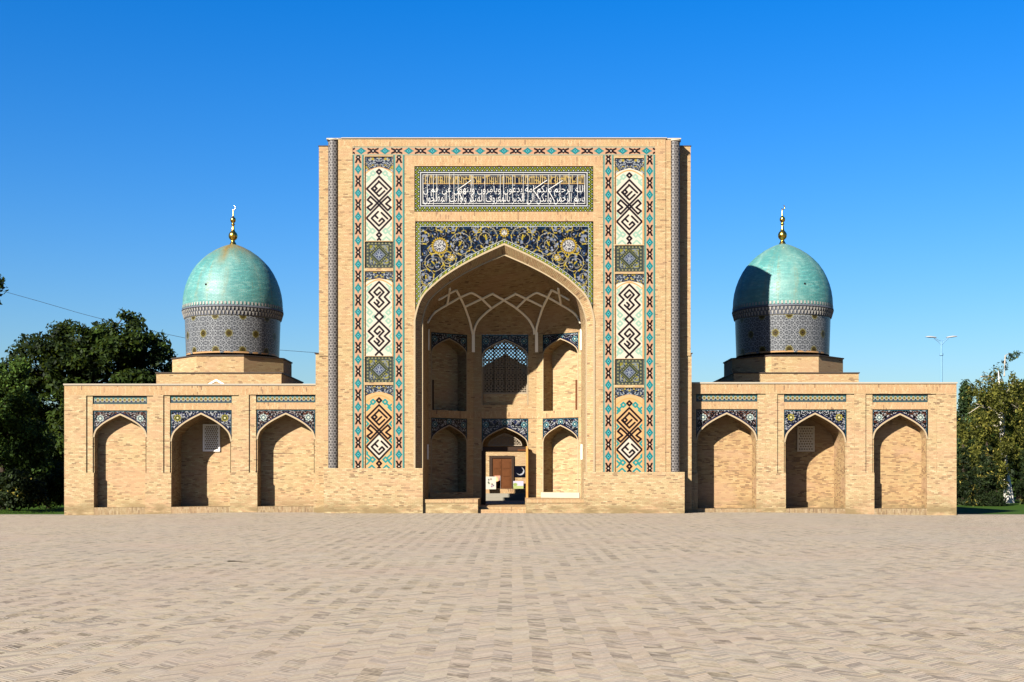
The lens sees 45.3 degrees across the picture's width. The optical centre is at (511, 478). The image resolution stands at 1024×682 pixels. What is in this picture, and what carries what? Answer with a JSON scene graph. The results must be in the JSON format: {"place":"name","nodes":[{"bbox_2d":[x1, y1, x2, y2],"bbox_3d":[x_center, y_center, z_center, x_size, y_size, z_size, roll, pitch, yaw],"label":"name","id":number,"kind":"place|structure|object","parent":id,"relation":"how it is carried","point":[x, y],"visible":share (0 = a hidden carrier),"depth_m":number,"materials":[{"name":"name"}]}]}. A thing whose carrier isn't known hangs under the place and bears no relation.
{"place":"outdoors","nodes":[
{"label":"outdoors","id":0,"kind":"place"},
{"bbox_2d":[486,501,524,503],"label":"courtyard floor","id":1,"kind":"structure","parent":0,"point":[505,502],"depth_m":70.79,"materials":[{"name":"grey stone"}]},
{"bbox_2d":[486,452,525,500],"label":"courtyard building","id":2,"kind":"structure","parent":1,"relation":"on","point":[502,464],"depth_m":79.42,"materials":[{"name":"brick"}]},
{"bbox_2d":[486,477,495,488],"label":"leaning painting","id":3,"kind":"object","parent":2,"relation":"on","point":[490,482],"visible":0.88,"depth_m":77.56,"materials":[{"name":"paper"}]},
{"bbox_2d":[495,476,500,488],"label":"leaning painting","id":4,"kind":"object","parent":2,"relation":"on","point":[498,482],"visible":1,"depth_m":78.05,"materials":[{"name":"tile"}]},
{"bbox_2d":[513,481,522,488],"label":"standing picture","id":5,"kind":"object","parent":2,"relation":"on","point":[517,484],"visible":1,"depth_m":79.19,"materials":[{"name":"paper"}]},
{"bbox_2d":[514,466,524,476],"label":"hanging picture","id":6,"kind":"object","parent":2,"relation":"attached to","point":[519,471],"visible":1,"depth_m":79.45,"materials":[{"name":"tile"}]},
{"bbox_2d":[0,512,1023,681],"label":"paving","id":7,"kind":"structure","parent":0,"point":[569,597],"depth_m":16.95,"materials":[{"name":"stone"}]},
{"bbox_2d":[63,137,957,514],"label":"madrasah","id":8,"kind":"structure","parent":7,"relation":"on","point":[561,265],"depth_m":59.00,"materials":[{"name":"brick"}]},
{"bbox_2d":[482,418,527,504],"bbox_3d":[-0.363,-0.850,63.719,2.405,4.440,1.212,0,0,0],"label":"doorway","id":9,"kind":"structure","parent":8,"relation":"in","point":[490,426],"depth_m":63.13,"materials":[{"name":"tile"}]},
{"bbox_2d":[483,341,526,393],"bbox_3d":[-0.354,-5.710,63.430,2.342,2.762,0.050,0,0,0],"label":"lattice window","id":10,"kind":"structure","parent":8,"relation":"in","point":[494,371],"depth_m":63.43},
{"bbox_2d":[526,446,527,497],"bbox_3d":[0.765,-0.125,62.990,0.110,2.989,0.870,0,0,0],"label":"door leaf","id":11,"kind":"structure","parent":8,"relation":"in","point":[526,446],"depth_m":62.55,"materials":[{"name":"brown wood"}]},
{"bbox_2d":[0,493,1023,513],"bbox_3d":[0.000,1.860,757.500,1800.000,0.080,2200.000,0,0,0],"label":"lawn","id":12,"kind":"structure","parent":0,"point":[1014,508],"depth_m":71.03,"materials":[{"name":"green plant"}]},
{"bbox_2d":[0,274,8,375],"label":"broadleaf tree","id":13,"kind":"object","parent":12,"relation":"on","point":[2,281],"visible":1,"depth_m":60.19,"materials":[{"name":"green plant"}]},
{"bbox_2d":[0,465,49,510],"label":"dark shrub","id":14,"kind":"object","parent":12,"relation":"on","point":[17,490],"visible":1,"depth_m":67.31,"materials":[{"name":"green plant"}]},
{"bbox_2d":[0,356,55,509],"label":"broadleaf tree","id":15,"kind":"object","parent":12,"relation":"on","point":[22,442],"visible":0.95,"depth_m":70.00,"materials":[{"name":"green plant"}]},
{"bbox_2d":[0,504,61,513],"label":"grass","id":16,"kind":"structure","parent":12,"relation":"on","point":[27,511],"depth_m":66.31,"materials":[{"name":"green plant"}]},
{"bbox_2d":[22,456,63,508],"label":"dark shrub","id":17,"kind":"object","parent":12,"relation":"on","point":[55,486],"visible":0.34,"depth_m":72.76,"materials":[{"name":"green plant"}]},
{"bbox_2d":[1,307,177,473],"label":"broadleaf tree","id":18,"kind":"object","parent":12,"relation":"on","point":[89,355],"visible":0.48,"depth_m":84.41,"materials":[{"name":"green plant"}]},
{"bbox_2d":[0,514,1023,514],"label":"kerb","id":19,"kind":"structure","parent":12,"relation":"on","point":[957,514],"depth_m":59.12,"materials":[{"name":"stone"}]},
{"bbox_2d":[925,336,956,381],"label":"street lamp","id":20,"kind":"object","parent":12,"relation":"on","point":[941,344],"visible":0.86,"depth_m":74.96,"materials":[{"name":"white metal"}]},
{"bbox_2d":[957,444,976,504],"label":"conifer tree","id":21,"kind":"object","parent":12,"relation":"on","point":[965,473],"visible":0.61,"depth_m":82.11,"materials":[{"name":"green plant"}]},
{"bbox_2d":[957,379,978,496],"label":"poplar tree","id":22,"kind":"object","parent":12,"relation":"on","point":[963,404],"visible":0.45,"depth_m":94.73,"materials":[{"name":"green plant"}]},
{"bbox_2d":[963,442,1008,505],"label":"conifer tree","id":23,"kind":"object","parent":12,"relation":"on","point":[987,477],"visible":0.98,"depth_m":79.65,"materials":[{"name":"green plant"}]},
{"bbox_2d":[957,350,1023,502],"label":"birch tree","id":24,"kind":"object","parent":12,"relation":"on","point":[995,412],"visible":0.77,"depth_m":88.14,"materials":[{"name":"green plant"}]},
{"bbox_2d":[970,378,1023,499],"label":"broadleaf tree","id":25,"kind":"object","parent":12,"relation":"on","point":[1014,471],"visible":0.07,"depth_m":101.54,"materials":[{"name":"green plant"}]},
{"bbox_2d":[1013,432,1023,503],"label":"conifer tree","id":26,"kind":"object","parent":12,"relation":"on","point":[1019,488],"visible":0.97,"depth_m":84.33,"materials":[{"name":"green plant"}]},
{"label":"utility pole","id":27,"kind":"object","parent":12,"relation":"on","visible":0},
{"bbox_2d":[4,291,315,352],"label":"overhead cable","id":28,"kind":"object","parent":27,"relation":"attached to","point":[144,329],"visible":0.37,"depth_m":93.74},
{"bbox_2d":[0,0,1023,469],"label":"sky","id":29,"kind":"structure","parent":0,"point":[889,134],"materials":[{"name":"blue"}]}
]}

